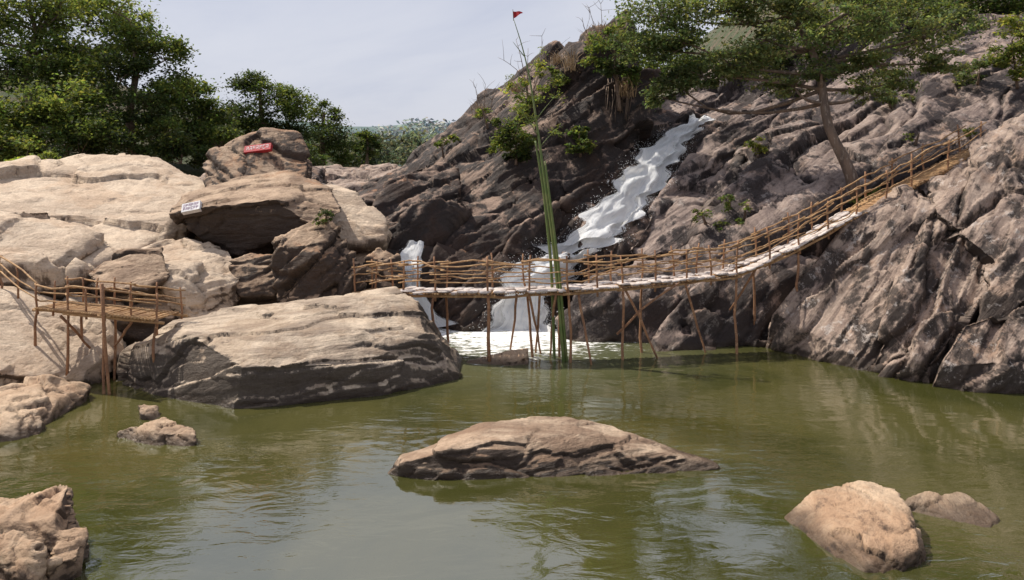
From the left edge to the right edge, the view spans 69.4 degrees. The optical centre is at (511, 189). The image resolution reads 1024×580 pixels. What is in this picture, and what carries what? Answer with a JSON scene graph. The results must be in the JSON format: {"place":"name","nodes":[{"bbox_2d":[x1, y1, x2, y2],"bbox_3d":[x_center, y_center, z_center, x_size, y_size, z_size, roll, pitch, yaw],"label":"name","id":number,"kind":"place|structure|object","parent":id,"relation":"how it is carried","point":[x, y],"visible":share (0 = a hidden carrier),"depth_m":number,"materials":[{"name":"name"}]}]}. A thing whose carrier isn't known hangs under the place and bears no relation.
{"place":"outdoors","nodes":[
{"label":"outdoors","id":0,"kind":"place"},
{"bbox_2d":[0,0,730,126],"label":"sky","id":1,"kind":"structure","parent":0,"point":[385,62],"materials":[{"name":"white"}]},
{"bbox_2d":[290,117,455,146],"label":"forested hill","id":2,"kind":"structure","parent":0,"point":[439,128],"depth_m":273.97,"materials":[{"name":"green plant"}]},
{"bbox_2d":[0,0,850,176],"bbox_3d":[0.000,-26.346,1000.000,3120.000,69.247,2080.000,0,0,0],"label":"ground","id":3,"kind":"structure","parent":0,"point":[717,44],"depth_m":84.50,"materials":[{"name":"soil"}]},
{"bbox_2d":[0,71,127,157],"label":"broadleaf tree","id":4,"kind":"object","parent":3,"relation":"on","point":[51,110],"visible":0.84,"depth_m":41.08,"materials":[{"name":"green plant"}]},
{"bbox_2d":[0,0,128,156],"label":"broadleaf tree","id":5,"kind":"object","parent":3,"relation":"on","point":[52,10],"visible":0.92,"depth_m":45.05,"materials":[{"name":"green plant"}]},
{"bbox_2d":[0,153,204,299],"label":"sloping rock bank","id":6,"kind":"structure","parent":3,"relation":"on","point":[78,215],"depth_m":30.59,"materials":[{"name":"beige stone"}]},
{"bbox_2d":[35,0,204,152],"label":"broadleaf tree","id":7,"kind":"object","parent":3,"relation":"on","point":[126,26],"visible":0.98,"depth_m":43.29,"materials":[{"name":"green plant"}]},
{"bbox_2d":[0,0,327,165],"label":"broadleaf trees","id":8,"kind":"object","parent":3,"relation":"on","point":[87,23],"visible":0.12,"depth_m":52.27,"materials":[{"name":"green plant"}]},
{"bbox_2d":[0,111,364,169],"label":"undergrowth","id":9,"kind":"object","parent":3,"relation":"on","point":[94,133],"visible":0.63,"depth_m":41.17,"materials":[{"name":"green plant"}]},
{"bbox_2d":[151,66,240,164],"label":"broadleaf tree","id":10,"kind":"object","parent":3,"relation":"on","point":[205,108],"visible":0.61,"depth_m":46.52,"materials":[{"name":"green plant"}]},
{"bbox_2d":[217,68,342,152],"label":"broadleaf tree","id":11,"kind":"object","parent":3,"relation":"on","point":[258,83],"visible":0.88,"depth_m":57.09,"materials":[{"name":"green plant"}]},
{"bbox_2d":[302,98,358,165],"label":"broadleaf tree","id":12,"kind":"object","parent":3,"relation":"on","point":[334,113],"visible":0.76,"depth_m":61.58,"materials":[{"name":"green plant"}]},
{"bbox_2d":[349,128,383,164],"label":"broadleaf tree","id":13,"kind":"object","parent":3,"relation":"on","point":[367,141],"visible":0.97,"depth_m":79.83,"materials":[{"name":"green plant"}]},
{"bbox_2d":[304,123,441,166],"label":"distant forest","id":14,"kind":"object","parent":3,"relation":"on","point":[400,151],"visible":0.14,"depth_m":100.08,"materials":[{"name":"green plant"}]},
{"bbox_2d":[0,328,1023,579],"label":"river water","id":15,"kind":"structure","parent":0,"point":[314,490],"depth_m":15.39,"materials":[{"name":"green liquid"}]},
{"bbox_2d":[0,484,89,579],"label":"craggy boulder","id":16,"kind":"object","parent":15,"relation":"in","point":[43,535],"visible":0.96,"depth_m":11.62,"materials":[{"name":"beige stone"}]},
{"bbox_2d":[0,374,90,441],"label":"shore boulder","id":17,"kind":"object","parent":15,"relation":"in","point":[32,405],"visible":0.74,"depth_m":19.29,"materials":[{"name":"beige stone"}]},
{"bbox_2d":[0,285,125,385],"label":"undercut rock slab","id":18,"kind":"structure","parent":15,"relation":"in","point":[22,356],"depth_m":23.07,"materials":[{"name":"beige stone"}]},
{"bbox_2d":[0,255,187,394],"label":"bamboo walkway","id":19,"kind":"structure","parent":15,"relation":"in","point":[130,313],"depth_m":22.32,"materials":[{"name":"brown wood"}]},
{"bbox_2d":[117,404,196,445],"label":"boulder","id":20,"kind":"object","parent":15,"relation":"in","point":[161,431],"visible":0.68,"depth_m":17.65,"materials":[{"name":"beige stone"}]},
{"bbox_2d":[61,247,406,346],"bbox_3d":[-11.437,4.643,29.250,14.505,4.610,7.888,0,0,0],"label":"boulder pile","id":21,"kind":"object","parent":15,"relation":"in","point":[137,332],"visible":0.06,"depth_m":26.36,"materials":[{"name":"brown stone"}]},
{"bbox_2d":[86,246,170,296],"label":"boulder","id":22,"kind":"object","parent":21,"relation":"on","point":[144,267],"visible":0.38,"depth_m":26.21,"materials":[{"name":"beige stone"}]},
{"bbox_2d":[140,237,240,318],"bbox_3d":[-12.479,4.338,28.459,4.735,4.856,5.016,0,0,0],"label":"boulder","id":23,"kind":"object","parent":21,"relation":"on","point":[204,277],"visible":0.3,"depth_m":27.13,"materials":[{"name":"beige stone"}]},
{"bbox_2d":[229,253,276,302],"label":"boulder","id":24,"kind":"object","parent":21,"relation":"on","point":[253,272],"visible":0.51,"depth_m":27.71,"materials":[{"name":"brown stone"}]},
{"bbox_2d":[116,286,462,408],"bbox_3d":[-7.746,5.171,23.659,12.793,3.472,7.176,0,0,0],"label":"long boulder","id":25,"kind":"object","parent":15,"relation":"in","point":[379,342],"visible":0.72,"depth_m":22.00,"materials":[{"name":"beige stone"}]},
{"bbox_2d":[200,163,400,191],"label":"boulder pile","id":26,"kind":"object","parent":15,"relation":"in","point":[356,179],"visible":0.04,"depth_m":47.88,"materials":[{"name":"grey stone"}]},
{"bbox_2d":[202,127,312,186],"bbox_3d":[-12.199,-1.366,35.543,4.894,3.106,6.832,0,0,-19],"label":"boulder","id":27,"kind":"object","parent":26,"relation":"on","point":[228,161],"visible":0.62,"depth_m":33.60,"materials":[{"name":"beige stone"}]},
{"bbox_2d":[244,143,272,153],"bbox_3d":[-11.536,-1.833,33.617,1.291,0.561,0.369,0,0,4],"label":"painted notice","id":28,"kind":"object","parent":27,"relation":"attached to","point":[263,148],"visible":1,"depth_m":33.52,"materials":[{"name":"paint"}]},
{"bbox_2d":[268,214,366,302],"bbox_3d":[-7.570,3.580,29.000,4.392,5.284,4.142,0,0,0],"label":"pointed boulder","id":29,"kind":"object","parent":15,"relation":"in","point":[309,260],"visible":0.45,"depth_m":27.37,"materials":[{"name":"brown stone"}]},
{"bbox_2d":[312,208,334,226],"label":"shrub","id":30,"kind":"object","parent":29,"relation":"on","point":[326,219],"visible":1,"depth_m":27.84,"materials":[{"name":"green plant"}]},
{"bbox_2d":[466,348,528,365],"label":"flat boulder","id":31,"kind":"object","parent":15,"relation":"in","point":[513,357],"visible":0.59,"depth_m":25.44,"materials":[{"name":"brown stone"}]},
{"bbox_2d":[503,11,567,361],"bbox_3d":[0.845,0.054,25.705,2.307,12.707,1.299,0,0,0],"label":"bamboo flag pole","id":32,"kind":"object","parent":15,"relation":"in","point":[552,233],"visible":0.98,"depth_m":25.64,"materials":[{"name":"green bamboo"},{"name":"red cloth"}]},
{"bbox_2d":[388,416,719,479],"bbox_3d":[0.940,5.907,16.591,7.216,1.317,3.140,0,0,0],"label":"pool boulder","id":33,"kind":"object","parent":15,"relation":"in","point":[539,446],"visible":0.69,"depth_m":15.77,"materials":[{"name":"beige stone"}]},
{"bbox_2d":[351,121,986,364],"bbox_3d":[6.330,2.079,27.337,24.521,9.455,3.742,0,0,-4],"label":"bamboo footbridge","id":34,"kind":"object","parent":15,"relation":"in","point":[737,269],"visible":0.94,"depth_m":26.82,"materials":[{"name":"brown wood"}]},
{"bbox_2d":[766,184,944,370],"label":"slanting rock slab","id":35,"kind":"structure","parent":15,"relation":"in","point":[831,310],"depth_m":26.57,"materials":[{"name":"grey stone"}]},
{"bbox_2d":[784,480,926,572],"bbox_3d":[6.233,6.008,12.853,2.838,1.081,3.120,0,0,0],"label":"boulder","id":36,"kind":"object","parent":15,"relation":"in","point":[865,526],"visible":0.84,"depth_m":12.52,"materials":[{"name":"beige stone"}]},
{"bbox_2d":[867,203,990,382],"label":"slanting rock slab","id":37,"kind":"structure","parent":15,"relation":"in","point":[931,309],"depth_m":24.29,"materials":[{"name":"grey stone"}]},
{"bbox_2d":[905,491,998,527],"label":"boulder","id":38,"kind":"object","parent":15,"relation":"in","point":[960,507],"visible":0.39,"depth_m":13.70,"materials":[{"name":"brown stone"}]},
{"bbox_2d":[926,113,1023,322],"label":"slanting rock slab","id":39,"kind":"structure","parent":15,"relation":"in","point":[977,196],"depth_m":25.79,"materials":[{"name":"grey stone"}]},
{"bbox_2d":[932,306,1023,393],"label":"slanting rock slab","id":40,"kind":"structure","parent":15,"relation":"in","point":[985,356],"depth_m":22.24,"materials":[{"name":"grey stone"}]},
{"bbox_2d":[357,9,723,328],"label":"rock ridge","id":41,"kind":"object","parent":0,"point":[467,197],"visible":0.41,"depth_m":36.47,"materials":[{"name":"grey stone"}]},
{"bbox_2d":[311,179,392,253],"bbox_3d":[-7.249,2.177,33.457,4.143,5.442,6.166,0,0,-26],"label":"boulder","id":42,"kind":"object","parent":41,"relation":"on","point":[364,228],"visible":0.34,"depth_m":31.48,"materials":[{"name":"beige stone"}]},
{"bbox_2d":[169,170,340,258],"bbox_3d":[-10.376,1.516,32.452,6.906,4.786,7.316,0,0,0],"label":"overhanging boulder","id":43,"kind":"object","parent":42,"relation":"on","point":[237,217],"visible":0.7,"depth_m":29.55,"materials":[{"name":"brown stone"}]},
{"bbox_2d":[181,200,201,214],"bbox_3d":[-12.592,0.729,29.092,0.813,0.585,0.410,0,0,0],"label":"white notice board","id":44,"kind":"object","parent":43,"relation":"attached to","point":[191,207],"visible":1,"depth_m":29.00,"materials":[{"name":"paint"}]},
{"bbox_2d":[433,133,460,157],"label":"shrub","id":45,"kind":"object","parent":41,"relation":"on","point":[453,137],"visible":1,"depth_m":41.33,"materials":[{"name":"green plant"}]},
{"bbox_2d":[448,305,490,331],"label":"boulder","id":46,"kind":"object","parent":41,"relation":"on","point":[474,324],"visible":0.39,"depth_m":31.26,"materials":[{"name":"stone"}]},
{"bbox_2d":[468,99,488,117],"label":"dry grass tuft","id":47,"kind":"object","parent":41,"relation":"on","point":[479,107],"visible":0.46,"depth_m":43.65,"materials":[{"name":"brown plant"}]},
{"bbox_2d":[473,77,499,116],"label":"bare shrub","id":48,"kind":"object","parent":41,"relation":"on","point":[484,97],"visible":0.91,"depth_m":41.73,"materials":[{"name":"brown plant"}]},
{"bbox_2d":[474,107,501,128],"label":"shrub","id":49,"kind":"object","parent":41,"relation":"on","point":[495,121],"visible":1,"depth_m":40.14,"materials":[{"name":"green plant"}]},
{"bbox_2d":[485,101,535,164],"bbox_3d":[-0.057,-2.813,36.690,2.626,3.226,2.242,0,0,0],"label":"shrub","id":50,"kind":"object","parent":41,"relation":"on","point":[517,135],"visible":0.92,"depth_m":36.49,"materials":[{"name":"green plant"}]},
{"bbox_2d":[508,79,522,93],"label":"dry grass tuft","id":51,"kind":"object","parent":41,"relation":"on","point":[516,89],"visible":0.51,"depth_m":42.78,"materials":[{"name":"brown plant"}]},
{"bbox_2d":[498,57,564,128],"bbox_3d":[1.010,-4.913,37.664,3.517,3.631,2.017,0,0,0],"label":"shrub","id":52,"kind":"object","parent":41,"relation":"on","point":[547,88],"visible":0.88,"depth_m":37.57,"materials":[{"name":"green plant"}]},
{"bbox_2d":[500,28,564,96],"bbox_3d":[1.151,-6.598,39.696,3.856,4.140,1.444,0,0,0],"label":"bare shrub","id":53,"kind":"object","parent":41,"relation":"on","point":[523,74],"visible":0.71,"depth_m":39.64,"materials":[{"name":"brown plant"}]},
{"bbox_2d":[545,53,563,65],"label":"dry grass tuft","id":54,"kind":"object","parent":41,"relation":"on","point":[557,59],"visible":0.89,"depth_m":40.53,"materials":[{"name":"brown plant"}]},
{"bbox_2d":[544,63,570,88],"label":"shrub","id":55,"kind":"object","parent":41,"relation":"on","point":[552,70],"visible":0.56,"depth_m":39.84,"materials":[{"name":"green plant"}]},
{"bbox_2d":[552,47,582,71],"bbox_3d":[3.091,-7.075,40.001,2.562,1.667,2.733,0,0,43],"label":"dry grass tuft","id":56,"kind":"object","parent":41,"relation":"on","point":[573,61],"visible":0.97,"depth_m":39.76,"materials":[{"name":"brown plant"}]},
{"bbox_2d":[562,125,597,156],"bbox_3d":[3.314,-2.365,36.351,1.673,1.577,1.641,0,0,0],"label":"shrub","id":57,"kind":"object","parent":41,"relation":"on","point":[587,146],"visible":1,"depth_m":36.17,"materials":[{"name":"green plant"}]},
{"bbox_2d":[581,26,604,45],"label":"dry grass tuft","id":58,"kind":"object","parent":41,"relation":"on","point":[588,37],"visible":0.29,"depth_m":39.81,"materials":[{"name":"brown plant"}]},
{"bbox_2d":[577,0,611,41],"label":"bare shrub","id":59,"kind":"object","parent":41,"relation":"on","point":[592,20],"visible":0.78,"depth_m":40.07,"materials":[{"name":"brown plant"}]},
{"bbox_2d":[595,20,613,33],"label":"dry grass tuft","id":60,"kind":"object","parent":41,"relation":"on","point":[598,26],"visible":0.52,"depth_m":40.22,"materials":[{"name":"beige plant"}]},
{"bbox_2d":[577,17,650,110],"bbox_3d":[5.207,-6.441,37.926,3.762,4.820,2.814,0,0,0],"label":"tree","id":61,"kind":"object","parent":41,"relation":"on","point":[605,66],"visible":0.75,"depth_m":37.77,"materials":[{"name":"green plant"}]},
{"bbox_2d":[605,78,631,120],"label":"hanging roots","id":62,"kind":"object","parent":41,"relation":"hanging from","point":[627,103],"visible":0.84,"depth_m":38.18,"materials":[{"name":"brown plant"}]},
{"bbox_2d":[617,77,642,97],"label":"dry grass tuft","id":63,"kind":"object","parent":41,"relation":"on","point":[626,94],"visible":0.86,"depth_m":38.42,"materials":[{"name":"brown plant"}]},
{"bbox_2d":[555,0,1023,351],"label":"rock cliff","id":64,"kind":"structure","parent":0,"point":[795,168],"depth_m":33.65,"materials":[{"name":"grey stone"}]},
{"bbox_2d":[400,114,713,331],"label":"waterfall","id":65,"kind":"structure","parent":64,"relation":"on","point":[608,218],"depth_m":33.80,"materials":[{"name":"liquid"}]},
{"bbox_2d":[691,208,730,231],"bbox_3d":[8.440,1.278,31.440,1.870,1.122,0.838,0,0,-12],"label":"shrub","id":66,"kind":"object","parent":64,"relation":"on","point":[702,215],"visible":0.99,"depth_m":31.41,"materials":[{"name":"green plant"}]},
{"bbox_2d":[717,194,734,212],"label":"shrub","id":67,"kind":"object","parent":64,"relation":"on","point":[727,203],"visible":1,"depth_m":31.47,"materials":[{"name":"green plant"}]},
{"bbox_2d":[734,199,751,224],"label":"shrub","id":68,"kind":"object","parent":64,"relation":"on","point":[741,221],"visible":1,"depth_m":30.97,"materials":[{"name":"green plant"}]},
{"bbox_2d":[743,136,768,157],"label":"shrub","id":69,"kind":"object","parent":64,"relation":"on","point":[758,148],"visible":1,"depth_m":34.78,"materials":[{"name":"green plant"}]},
{"bbox_2d":[604,0,999,197],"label":"spreading tree","id":70,"kind":"object","parent":64,"relation":"on","point":[672,43],"visible":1,"depth_m":32.19,"materials":[{"name":"green plant"}]},
{"bbox_2d":[639,0,1023,75],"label":"hilltop trees","id":71,"kind":"object","parent":64,"relation":"on","point":[1017,5],"visible":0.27,"depth_m":48.12,"materials":[{"name":"green plant"}]},
{"bbox_2d":[848,187,884,204],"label":"shrub","id":72,"kind":"object","parent":64,"relation":"on","point":[859,199],"visible":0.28,"depth_m":30.92,"materials":[{"name":"green plant"}]},
{"bbox_2d":[869,83,915,108],"bbox_3d":[19.402,-4.694,37.741,2.934,1.539,1.381,0,0,-25],"label":"shrub","id":73,"kind":"object","parent":64,"relation":"on","point":[892,101],"visible":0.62,"depth_m":37.48,"materials":[{"name":"green plant"}]},
{"bbox_2d":[903,133,919,145],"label":"shrub","id":74,"kind":"object","parent":64,"relation":"on","point":[913,139],"visible":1,"depth_m":33.28,"materials":[{"name":"green plant"}]},
{"bbox_2d":[959,127,977,139],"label":"shrub","id":75,"kind":"object","parent":64,"relation":"on","point":[968,136],"visible":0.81,"depth_m":31.49,"materials":[{"name":"green plant"}]},
{"bbox_2d":[952,58,991,87],"bbox_3d":[23.577,-5.942,37.850,2.152,1.485,1.886,0,0,-42],"label":"shrub","id":76,"kind":"object","parent":64,"relation":"on","point":[966,76],"visible":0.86,"depth_m":37.68,"materials":[{"name":"green plant"}]},
{"bbox_2d":[982,11,1023,88],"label":"shrub","id":77,"kind":"object","parent":64,"relation":"on","point":[1013,48],"visible":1,"depth_m":36.47,"materials":[{"name":"green plant"}]}
]}

